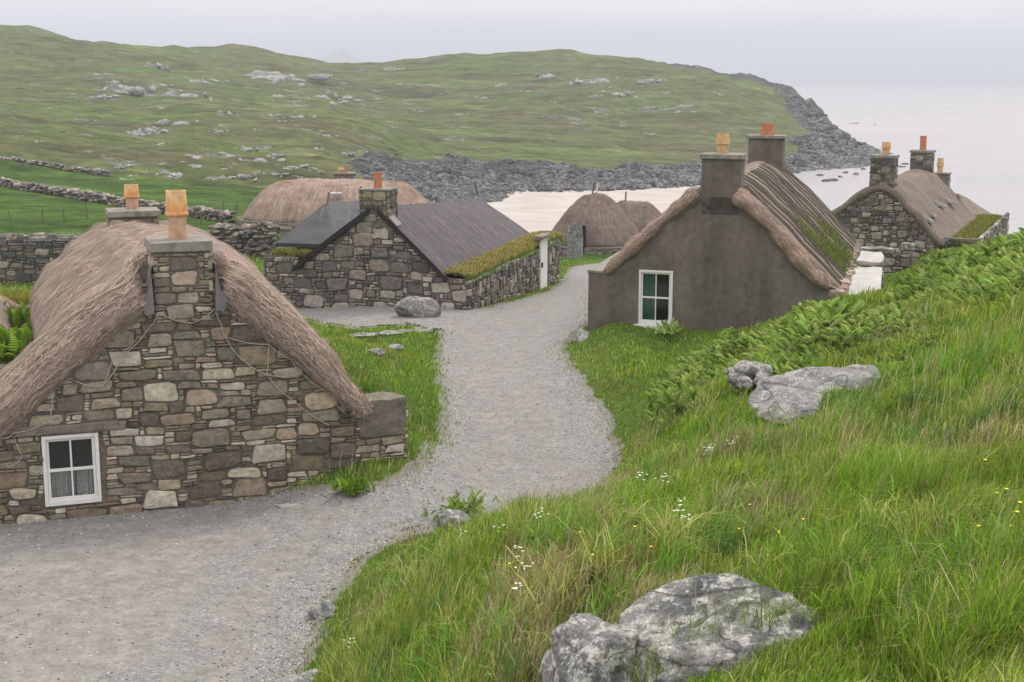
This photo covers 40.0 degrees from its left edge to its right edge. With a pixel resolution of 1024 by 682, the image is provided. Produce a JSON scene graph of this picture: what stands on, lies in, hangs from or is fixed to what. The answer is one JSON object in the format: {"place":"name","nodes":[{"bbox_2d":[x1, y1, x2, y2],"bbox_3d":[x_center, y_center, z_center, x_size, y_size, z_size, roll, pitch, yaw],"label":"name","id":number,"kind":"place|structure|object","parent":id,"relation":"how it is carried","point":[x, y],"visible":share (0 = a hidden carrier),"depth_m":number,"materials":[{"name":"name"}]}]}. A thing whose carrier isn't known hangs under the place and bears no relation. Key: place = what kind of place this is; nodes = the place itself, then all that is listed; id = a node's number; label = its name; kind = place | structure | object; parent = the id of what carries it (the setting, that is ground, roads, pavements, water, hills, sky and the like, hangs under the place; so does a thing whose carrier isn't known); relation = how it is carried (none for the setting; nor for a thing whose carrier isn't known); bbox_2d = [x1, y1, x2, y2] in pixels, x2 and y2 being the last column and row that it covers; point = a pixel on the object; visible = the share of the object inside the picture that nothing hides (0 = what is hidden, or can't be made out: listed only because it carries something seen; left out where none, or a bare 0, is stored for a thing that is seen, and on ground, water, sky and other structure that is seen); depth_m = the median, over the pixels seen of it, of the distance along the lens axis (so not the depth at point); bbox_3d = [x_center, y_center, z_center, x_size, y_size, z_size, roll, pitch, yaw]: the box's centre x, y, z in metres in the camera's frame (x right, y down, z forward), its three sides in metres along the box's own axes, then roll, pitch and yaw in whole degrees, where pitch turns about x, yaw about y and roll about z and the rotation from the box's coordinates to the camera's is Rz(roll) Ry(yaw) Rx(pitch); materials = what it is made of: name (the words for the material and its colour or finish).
{"place":"outdoors","nodes":[
{"label":"outdoors","id":0,"kind":"place"},
{"bbox_2d":[0,263,617,681],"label":"path","id":1,"kind":"structure","parent":0,"point":[512,391],"depth_m":20.06,"materials":[{"name":"gravel"}]},
{"bbox_2d":[328,473,375,495],"bbox_3d":[-2.451,2.178,21.406,0.709,0.326,0.622,6,12,28],"label":"leafy plant","id":2,"kind":"object","parent":1,"relation":"on","point":[354,486],"visible":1,"depth_m":21.35,"materials":[{"name":"green plant"}]},
{"bbox_2d":[321,47,364,62],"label":"island","id":3,"kind":"structure","parent":0,"point":[343,55],"depth_m":6303.44,"materials":[{"name":"grey"}]},
{"bbox_2d":[0,25,835,261],"bbox_3d":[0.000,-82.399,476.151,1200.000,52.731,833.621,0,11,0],"label":"hill terrain","id":4,"kind":"structure","parent":0,"point":[60,70],"depth_m":340.10,"materials":[{"name":"plant"}]},
{"bbox_2d":[0,156,110,175],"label":"dry stone wall","id":5,"kind":"structure","parent":4,"relation":"on","point":[86,169],"depth_m":169.46,"materials":[{"name":"stone"}]},
{"bbox_2d":[89,94,118,98],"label":"rock outcrop","id":6,"kind":"object","parent":4,"relation":"on","point":[103,96],"visible":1,"depth_m":340.76,"materials":[{"name":"stone"}]},
{"bbox_2d":[106,80,125,83],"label":"rock outcrop","id":7,"kind":"object","parent":4,"relation":"on","point":[115,81],"visible":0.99,"depth_m":354.05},
{"bbox_2d":[0,177,236,223],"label":"dry stone wall","id":8,"kind":"structure","parent":4,"relation":"on","point":[212,214],"depth_m":94.28,"materials":[{"name":"stone"}]},
{"bbox_2d":[102,83,155,95],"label":"rock outcrop","id":9,"kind":"object","parent":4,"relation":"on","point":[133,91],"visible":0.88,"depth_m":347.96,"materials":[{"name":"stone"}]},
{"bbox_2d":[120,163,138,166],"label":"rock outcrop","id":10,"kind":"object","parent":4,"relation":"on","point":[130,165],"visible":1,"depth_m":175.57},
{"bbox_2d":[125,131,150,135],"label":"rock outcrop","id":11,"kind":"object","parent":4,"relation":"on","point":[139,134],"visible":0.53,"depth_m":253.09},
{"bbox_2d":[133,126,173,133],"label":"rock outcrop","id":12,"kind":"object","parent":4,"relation":"on","point":[151,130],"visible":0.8,"depth_m":256.14,"materials":[{"name":"stone"}]},
{"bbox_2d":[144,61,169,70],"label":"rock outcrop","id":13,"kind":"object","parent":4,"relation":"on","point":[158,65],"visible":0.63,"depth_m":428.68,"materials":[{"name":"stone"}]},
{"bbox_2d":[159,83,172,86],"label":"rock outcrop","id":14,"kind":"object","parent":4,"relation":"on","point":[166,85],"visible":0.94,"depth_m":367.24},
{"bbox_2d":[155,170,182,177],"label":"rock outcrop","id":15,"kind":"object","parent":4,"relation":"on","point":[173,175],"visible":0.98,"depth_m":173.21,"materials":[{"name":"stone"}]},
{"bbox_2d":[153,119,198,125],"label":"rock outcrop","id":16,"kind":"object","parent":4,"relation":"on","point":[162,122],"visible":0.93,"depth_m":260.12,"materials":[{"name":"stone"}]},
{"bbox_2d":[162,91,212,99],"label":"rock outcrop","id":17,"kind":"object","parent":4,"relation":"on","point":[187,95],"visible":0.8,"depth_m":349.37,"materials":[{"name":"stone"}]},
{"bbox_2d":[184,154,203,158],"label":"rock outcrop","id":18,"kind":"object","parent":4,"relation":"on","point":[194,157],"visible":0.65,"depth_m":187.22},
{"bbox_2d":[183,76,209,84],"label":"rock outcrop","id":19,"kind":"object","parent":4,"relation":"on","point":[202,81],"visible":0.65,"depth_m":395.06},
{"bbox_2d":[209,129,228,132],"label":"rock outcrop","id":20,"kind":"object","parent":4,"relation":"on","point":[218,131],"visible":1,"depth_m":256.71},
{"bbox_2d":[211,175,236,179],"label":"rock outcrop","id":21,"kind":"object","parent":4,"relation":"on","point":[222,177],"visible":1,"depth_m":173.81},
{"bbox_2d":[212,152,240,156],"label":"rock outcrop","id":22,"kind":"object","parent":4,"relation":"on","point":[223,154],"visible":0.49,"depth_m":188.74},
{"bbox_2d":[216,111,238,116],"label":"rock outcrop","id":23,"kind":"object","parent":4,"relation":"on","point":[228,113],"visible":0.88,"depth_m":280.69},
{"bbox_2d":[235,146,258,151],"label":"rock outcrop","id":24,"kind":"object","parent":4,"relation":"on","point":[250,149],"visible":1,"depth_m":195.01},
{"bbox_2d":[237,173,257,181],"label":"rock outcrop","id":25,"kind":"object","parent":4,"relation":"on","point":[243,176],"visible":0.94,"depth_m":175.31,"materials":[{"name":"stone"}]},
{"bbox_2d":[241,74,264,78],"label":"rock outcrop","id":26,"kind":"object","parent":4,"relation":"on","point":[248,75],"visible":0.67,"depth_m":428.79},
{"bbox_2d":[238,157,285,161],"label":"rock outcrop","id":27,"kind":"object","parent":4,"relation":"on","point":[264,160],"visible":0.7,"depth_m":182.87,"materials":[{"name":"stone"}]},
{"bbox_2d":[260,146,272,149],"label":"rock outcrop","id":28,"kind":"object","parent":4,"relation":"on","point":[265,147],"visible":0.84,"depth_m":244.78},
{"bbox_2d":[267,153,286,156],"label":"rock outcrop","id":29,"kind":"object","parent":4,"relation":"on","point":[274,155],"visible":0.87,"depth_m":194.73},
{"bbox_2d":[272,172,288,177],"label":"rock outcrop","id":30,"kind":"object","parent":4,"relation":"on","point":[275,173],"visible":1,"depth_m":177.26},
{"bbox_2d":[272,94,292,97],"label":"rock outcrop","id":31,"kind":"object","parent":4,"relation":"on","point":[282,95],"visible":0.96,"depth_m":370.94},
{"bbox_2d":[250,70,332,86],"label":"rock outcrop","id":32,"kind":"object","parent":4,"relation":"on","point":[276,77],"visible":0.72,"depth_m":426.71,"materials":[{"name":"stone"}]},
{"bbox_2d":[283,164,307,169],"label":"rock outcrop","id":33,"kind":"object","parent":4,"relation":"on","point":[295,167],"visible":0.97,"depth_m":181.87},
{"bbox_2d":[283,114,315,117],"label":"rock outcrop","id":34,"kind":"object","parent":4,"relation":"on","point":[302,116],"visible":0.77,"depth_m":279.81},
{"bbox_2d":[305,167,323,173],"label":"rock outcrop","id":35,"kind":"object","parent":4,"relation":"on","point":[315,169],"visible":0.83,"depth_m":182.78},
{"bbox_2d":[295,94,351,99],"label":"rock outcrop","id":36,"kind":"object","parent":4,"relation":"on","point":[336,97],"visible":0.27,"depth_m":393.56,"materials":[{"name":"stone"}]},
{"bbox_2d":[237,167,428,234],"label":"thatched cottage","id":37,"kind":"structure","parent":4,"relation":"on","point":[287,206],"depth_m":74.18,"materials":[{"name":"plant"}]},
{"bbox_2d":[329,101,344,104],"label":"rock outcrop","id":38,"kind":"object","parent":4,"relation":"on","point":[334,103],"visible":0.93,"depth_m":371.91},
{"bbox_2d":[338,99,359,103],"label":"rock outcrop","id":39,"kind":"object","parent":4,"relation":"on","point":[346,101],"visible":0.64,"depth_m":407.45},
{"bbox_2d":[383,66,404,70],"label":"rock outcrop","id":40,"kind":"object","parent":4,"relation":"on","point":[387,68],"visible":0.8,"depth_m":471.94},
{"bbox_2d":[472,96,494,99],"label":"rock outcrop","id":41,"kind":"object","parent":4,"relation":"on","point":[474,97],"visible":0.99,"depth_m":414.33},
{"bbox_2d":[490,83,509,86],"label":"rock outcrop","id":42,"kind":"object","parent":4,"relation":"on","point":[499,85],"visible":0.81,"depth_m":441.73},
{"bbox_2d":[535,73,555,78],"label":"rock outcrop","id":43,"kind":"object","parent":4,"relation":"on","point":[548,75],"visible":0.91,"depth_m":452.05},
{"bbox_2d":[567,225,582,257],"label":"standing stone","id":44,"kind":"object","parent":4,"relation":"on","point":[575,243],"visible":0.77,"depth_m":68.68,"materials":[{"name":"stone"}]},
{"bbox_2d":[567,117,582,120],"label":"rock outcrop","id":45,"kind":"object","parent":4,"relation":"on","point":[576,119],"visible":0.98,"depth_m":374.90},
{"bbox_2d":[569,77,617,84],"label":"rock outcrop","id":46,"kind":"object","parent":4,"relation":"on","point":[587,81],"visible":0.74,"depth_m":435.85,"materials":[{"name":"stone"}]},
{"bbox_2d":[552,182,638,255],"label":"thatched cottage","id":47,"kind":"structure","parent":4,"relation":"on","point":[606,223],"depth_m":74.51,"materials":[{"name":"plant"}]},
{"bbox_2d":[570,225,585,253],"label":"doorway","id":48,"kind":"structure","parent":47,"relation":"in","point":[583,226],"depth_m":73.48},
{"bbox_2d":[588,95,603,97],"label":"rock outcrop","id":49,"kind":"object","parent":4,"relation":"on","point":[591,96],"visible":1,"depth_m":408.72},
{"bbox_2d":[342,92,892,202],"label":"shore boulders","id":50,"kind":"object","parent":4,"relation":"on","point":[845,150],"visible":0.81,"depth_m":269.19,"materials":[{"name":"stone"}]},
{"bbox_2d":[600,90,637,98],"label":"rock outcrop","id":51,"kind":"object","parent":4,"relation":"on","point":[622,94],"visible":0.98,"depth_m":412.38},
{"bbox_2d":[616,192,660,231],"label":"thatched cottage","id":52,"kind":"structure","parent":4,"relation":"on","point":[641,215],"depth_m":86.94,"materials":[{"name":"plant"}]},
{"bbox_2d":[635,78,666,83],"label":"rock outcrop","id":53,"kind":"object","parent":4,"relation":"on","point":[647,81],"visible":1,"depth_m":430.46,"materials":[{"name":"stone"}]},
{"bbox_2d":[0,0,1023,81],"label":"sky","id":54,"kind":"structure","parent":0,"point":[770,40],"materials":[{"name":"white"}]},
{"bbox_2d":[0,232,1023,681],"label":"ground","id":55,"kind":"structure","parent":0,"point":[584,378],"depth_m":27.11,"materials":[{"name":"plant"}]},
{"bbox_2d":[0,329,18,368],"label":"dry stone wall","id":56,"kind":"structure","parent":55,"relation":"on","point":[2,365],"depth_m":24.57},
{"bbox_2d":[0,320,34,364],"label":"fern","id":57,"kind":"object","parent":56,"relation":"on","point":[13,342],"visible":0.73,"depth_m":24.55,"materials":[{"name":"green plant"}]},
{"bbox_2d":[3,300,32,328],"bbox_3d":[-9.632,-0.530,27.798,1.197,0.619,1.380,-5,11,-23],"label":"fern","id":58,"kind":"object","parent":56,"relation":"on","point":[18,316],"visible":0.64,"depth_m":27.60,"materials":[{"name":"green plant"}]},
{"bbox_2d":[0,294,24,328],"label":"outhouse","id":59,"kind":"structure","parent":55,"relation":"on","point":[5,322],"depth_m":27.64,"materials":[{"name":"plant"}]},
{"bbox_2d":[0,289,31,307],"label":"mossy wall","id":60,"kind":"structure","parent":55,"relation":"on","point":[22,296],"depth_m":31.25,"materials":[{"name":"green plant"}]},
{"bbox_2d":[0,232,82,283],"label":"dry stone wall","id":61,"kind":"structure","parent":55,"relation":"on","point":[26,258],"depth_m":49.30,"materials":[{"name":"stone"}]},
{"bbox_2d":[0,184,407,524],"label":"thatched cottage","id":62,"kind":"structure","parent":55,"relation":"on","point":[174,360],"depth_m":21.46,"materials":[{"name":"stone"}]},
{"bbox_2d":[41,432,101,506],"bbox_3d":[-6.640,1.898,21.215,0.868,1.080,0.567,0,11,0],"label":"window","id":63,"kind":"structure","parent":62,"relation":"in","point":[71,462],"depth_m":21.11,"materials":[{"name":"white paint"}]},
{"bbox_2d":[207,221,282,256],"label":"dry stone wall","id":64,"kind":"structure","parent":55,"relation":"on","point":[261,239],"depth_m":60.89,"materials":[{"name":"stone"}]},
{"bbox_2d":[277,503,295,507],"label":"ground slab","id":65,"kind":"structure","parent":55,"relation":"on","point":[284,505],"depth_m":21.40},
{"bbox_2d":[272,668,320,681],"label":"boulder","id":66,"kind":"object","parent":55,"relation":"on","point":[303,677],"visible":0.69,"depth_m":14.59,"materials":[{"name":"stone"}]},
{"bbox_2d":[263,186,361,272],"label":"byre","id":67,"kind":"structure","parent":55,"relation":"on","point":[314,230],"depth_m":45.29,"materials":[{"name":"stone"}]},
{"bbox_2d":[308,599,335,620],"bbox_3d":[-2.296,3.256,17.073,0.351,0.266,0.477,0,11,0],"label":"rock","id":68,"kind":"object","parent":55,"relation":"on","point":[320,611],"visible":0.92,"depth_m":16.93,"materials":[{"name":"stone"}]},
{"bbox_2d":[350,332,373,336],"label":"stepping stone","id":69,"kind":"object","parent":55,"relation":"on","point":[361,335],"visible":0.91,"depth_m":36.95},
{"bbox_2d":[368,348,384,355],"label":"stepping stone","id":70,"kind":"object","parent":55,"relation":"on","point":[380,352],"visible":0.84,"depth_m":30.07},
{"bbox_2d":[375,330,403,335],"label":"stepping stone","id":71,"kind":"object","parent":55,"relation":"on","point":[388,332],"visible":0.99,"depth_m":36.79,"materials":[{"name":"stone"}]},
{"bbox_2d":[388,344,403,349],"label":"stepping stone","id":72,"kind":"object","parent":55,"relation":"on","point":[396,346],"visible":0.77,"depth_m":34.25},
{"bbox_2d":[399,329,411,332],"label":"stepping stone","id":73,"kind":"object","parent":55,"relation":"on","point":[403,330],"visible":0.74,"depth_m":37.40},
{"bbox_2d":[262,172,564,309],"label":"stone house","id":74,"kind":"structure","parent":55,"relation":"on","point":[383,248],"depth_m":42.60,"materials":[{"name":"grey stone"}]},
{"bbox_2d":[539,238,546,288],"bbox_3d":[1.142,-2.753,50.115,0.105,1.780,1.000,3,11,15],"label":"door","id":75,"kind":"structure","parent":74,"relation":"in","point":[542,246],"depth_m":49.98,"materials":[{"name":"white paint"}]},
{"bbox_2d":[394,296,440,317],"bbox_3d":[-2.687,-0.888,40.111,1.343,0.797,0.594,0,11,0],"label":"boulder","id":76,"kind":"object","parent":55,"relation":"on","point":[419,307],"visible":0.78,"depth_m":39.91,"materials":[{"name":"stone"}]},
{"bbox_2d":[413,329,433,332],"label":"stepping stone","id":77,"kind":"object","parent":55,"relation":"on","point":[423,330],"visible":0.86,"depth_m":37.66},
{"bbox_2d":[427,326,441,329],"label":"stepping stone","id":78,"kind":"object","parent":55,"relation":"on","point":[437,327],"visible":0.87,"depth_m":38.08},
{"bbox_2d":[436,509,471,527],"bbox_3d":[-0.828,2.613,20.519,0.553,0.313,0.384,0,11,0],"label":"rock","id":79,"kind":"object","parent":55,"relation":"on","point":[446,515],"visible":0.62,"depth_m":20.41,"materials":[{"name":"stone"}]},
{"bbox_2d":[422,488,499,522],"bbox_3d":[-0.688,2.426,20.937,1.034,0.406,1.166,7,13,34],"label":"leafy plant","id":80,"kind":"object","parent":55,"relation":"on","point":[456,505],"visible":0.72,"depth_m":20.96,"materials":[{"name":"green plant"}]},
{"bbox_2d":[511,583,521,614],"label":"wild flower","id":81,"kind":"object","parent":55,"relation":"on","point":[512,593],"visible":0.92,"depth_m":8.23,"materials":[{"name":"white plant"}]},
{"bbox_2d":[572,329,589,342],"bbox_3d":[1.717,-0.096,35.370,0.420,0.418,0.755,-3,11,-15],"label":"rock","id":82,"kind":"object","parent":55,"relation":"on","point":[581,334],"visible":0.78,"depth_m":35.21,"materials":[{"name":"stone"}]},
{"bbox_2d":[539,613,639,681],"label":"boulder","id":83,"kind":"object","parent":55,"relation":"on","point":[587,647],"visible":0.91,"depth_m":7.14,"materials":[{"name":"stone"}]},
{"bbox_2d":[565,559,617,581],"bbox_3d":[0.466,1.383,8.406,0.360,0.173,0.310,0,11,0],"label":"plant","id":84,"kind":"object","parent":55,"relation":"on","point":[592,571],"visible":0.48,"depth_m":8.35,"materials":[{"name":"green plant"}]},
{"bbox_2d":[645,317,683,333],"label":"leafy plant","id":85,"kind":"object","parent":55,"relation":"on","point":[665,327],"visible":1,"depth_m":33.77,"materials":[{"name":"green plant"}]},
{"bbox_2d":[636,387,698,423],"bbox_3d":[2.385,0.861,21.324,1.264,0.584,1.686,-8,13,-38],"label":"leafy plant","id":86,"kind":"object","parent":55,"relation":"on","point":[666,399],"visible":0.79,"depth_m":21.25,"materials":[{"name":"green plant"}]},
{"bbox_2d":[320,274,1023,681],"bbox_3d":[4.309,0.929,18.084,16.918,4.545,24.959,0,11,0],"label":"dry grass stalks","id":87,"kind":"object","parent":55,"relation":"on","point":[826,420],"visible":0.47,"depth_m":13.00,"materials":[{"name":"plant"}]},
{"bbox_2d":[673,500,682,555],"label":"wild flower","id":88,"kind":"object","parent":55,"relation":"on","point":[679,510],"visible":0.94,"depth_m":8.57,"materials":[{"name":"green plant"}]},
{"bbox_2d":[643,356,728,426],"bbox_3d":[3.322,0.770,25.335,1.902,1.685,8.448,0,11,0],"label":"bracken","id":89,"kind":"object","parent":55,"relation":"on","point":[664,382],"visible":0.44,"depth_m":26.66,"materials":[{"name":"green plant"}]},
{"bbox_2d":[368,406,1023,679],"bbox_3d":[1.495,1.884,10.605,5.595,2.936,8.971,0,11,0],"label":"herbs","id":90,"kind":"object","parent":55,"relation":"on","point":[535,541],"visible":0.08,"depth_m":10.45,"materials":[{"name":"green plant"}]},
{"bbox_2d":[617,573,824,681],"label":"boulder","id":91,"kind":"object","parent":55,"relation":"on","point":[701,651],"visible":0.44,"depth_m":7.16,"materials":[{"name":"stone"}]},
{"bbox_2d":[724,367,735,375],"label":"rock","id":92,"kind":"object","parent":55,"relation":"on","point":[730,369],"visible":0.34,"depth_m":20.90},
{"bbox_2d":[587,123,883,331],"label":"thatched cottage","id":93,"kind":"structure","parent":55,"relation":"on","point":[735,240],"depth_m":35.10,"materials":[{"name":"grey concrete"}]},
{"bbox_2d":[633,269,674,328],"bbox_3d":[3.621,-1.026,35.535,1.124,1.521,0.160,4,11,20],"label":"window","id":94,"kind":"structure","parent":93,"relation":"in","point":[655,286],"depth_m":35.56,"materials":[{"name":"white paint"}]},
{"bbox_2d":[727,372,745,388],"bbox_3d":[3.302,0.565,20.260,0.429,0.275,0.380,-9,14,-41],"label":"rock","id":95,"kind":"object","parent":55,"relation":"on","point":[733,378],"visible":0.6,"depth_m":20.16,"materials":[{"name":"stone"}]},
{"bbox_2d":[736,376,755,389],"bbox_3d":[3.356,0.589,19.938,0.305,0.208,0.242,-4,11,-23],"label":"rock","id":96,"kind":"object","parent":55,"relation":"on","point":[743,382],"visible":0.95,"depth_m":19.87,"materials":[{"name":"stone"}]},
{"bbox_2d":[733,360,772,379],"bbox_3d":[3.474,0.426,20.197,0.573,0.277,0.428,9,14,41],"label":"rock","id":97,"kind":"object","parent":55,"relation":"on","point":[747,368],"visible":0.79,"depth_m":20.07,"materials":[{"name":"stone"}]},
{"bbox_2d":[753,371,769,384],"bbox_3d":[3.537,0.556,19.847,0.261,0.246,0.320,0,11,0],"label":"rock","id":98,"kind":"object","parent":55,"relation":"on","point":[760,374],"visible":0.44,"depth_m":19.82,"materials":[{"name":"stone"}]},
{"bbox_2d":[670,292,940,384],"bbox_3d":[5.033,0.151,25.055,3.635,2.762,10.740,0,11,0],"label":"bracken","id":99,"kind":"object","parent":55,"relation":"on","point":[801,332],"visible":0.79,"depth_m":21.75,"materials":[{"name":"green plant"}]},
{"bbox_2d":[748,364,879,423],"bbox_3d":[3.613,0.634,16.651,1.608,0.602,1.258,0,11,0],"label":"rock slab","id":100,"kind":"object","parent":55,"relation":"on","point":[795,389],"visible":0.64,"depth_m":16.65,"materials":[{"name":"stone"}]},
{"bbox_2d":[775,317,993,418],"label":"bilberry shrubs","id":101,"kind":"object","parent":55,"relation":"on","point":[916,336],"visible":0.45,"depth_m":17.91,"materials":[{"name":"green plant"}]},
{"bbox_2d":[882,248,916,273],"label":"gate pier","id":102,"kind":"structure","parent":55,"relation":"on","point":[898,260],"depth_m":47.31,"materials":[{"name":"stone"}]},
{"bbox_2d":[861,242,915,254],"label":"lintel slab","id":103,"kind":"structure","parent":102,"relation":"on","point":[908,246],"depth_m":47.31,"materials":[{"name":"stone"}]},
{"bbox_2d":[831,136,1009,257],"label":"thatched cottage","id":104,"kind":"structure","parent":55,"relation":"on","point":[922,206],"depth_m":56.29,"materials":[{"name":"stone"}]},
{"bbox_2d":[893,248,964,288],"bbox_3d":[11.495,-1.980,38.266,2.209,1.832,17.289,4,11,18],"label":"bracken","id":105,"kind":"object","parent":55,"relation":"on","point":[926,263],"visible":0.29,"depth_m":39.60,"materials":[{"name":"green plant"}]},
{"bbox_2d":[868,227,1023,311],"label":"bracken","id":106,"kind":"object","parent":55,"relation":"on","point":[986,270],"visible":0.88,"depth_m":24.31,"materials":[{"name":"green plant"}]},
{"bbox_2d":[934,158,990,214],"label":"cottage","id":107,"kind":"structure","parent":55,"relation":"on","point":[969,204],"depth_m":84.06,"materials":[{"name":"stone"}]},
{"bbox_2d":[773,82,1023,233],"bbox_3d":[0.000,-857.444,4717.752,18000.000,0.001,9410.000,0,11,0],"label":"sea","id":108,"kind":"structure","parent":0,"point":[973,132],"depth_m":567.50,"materials":[{"name":"liquid"}]}
]}

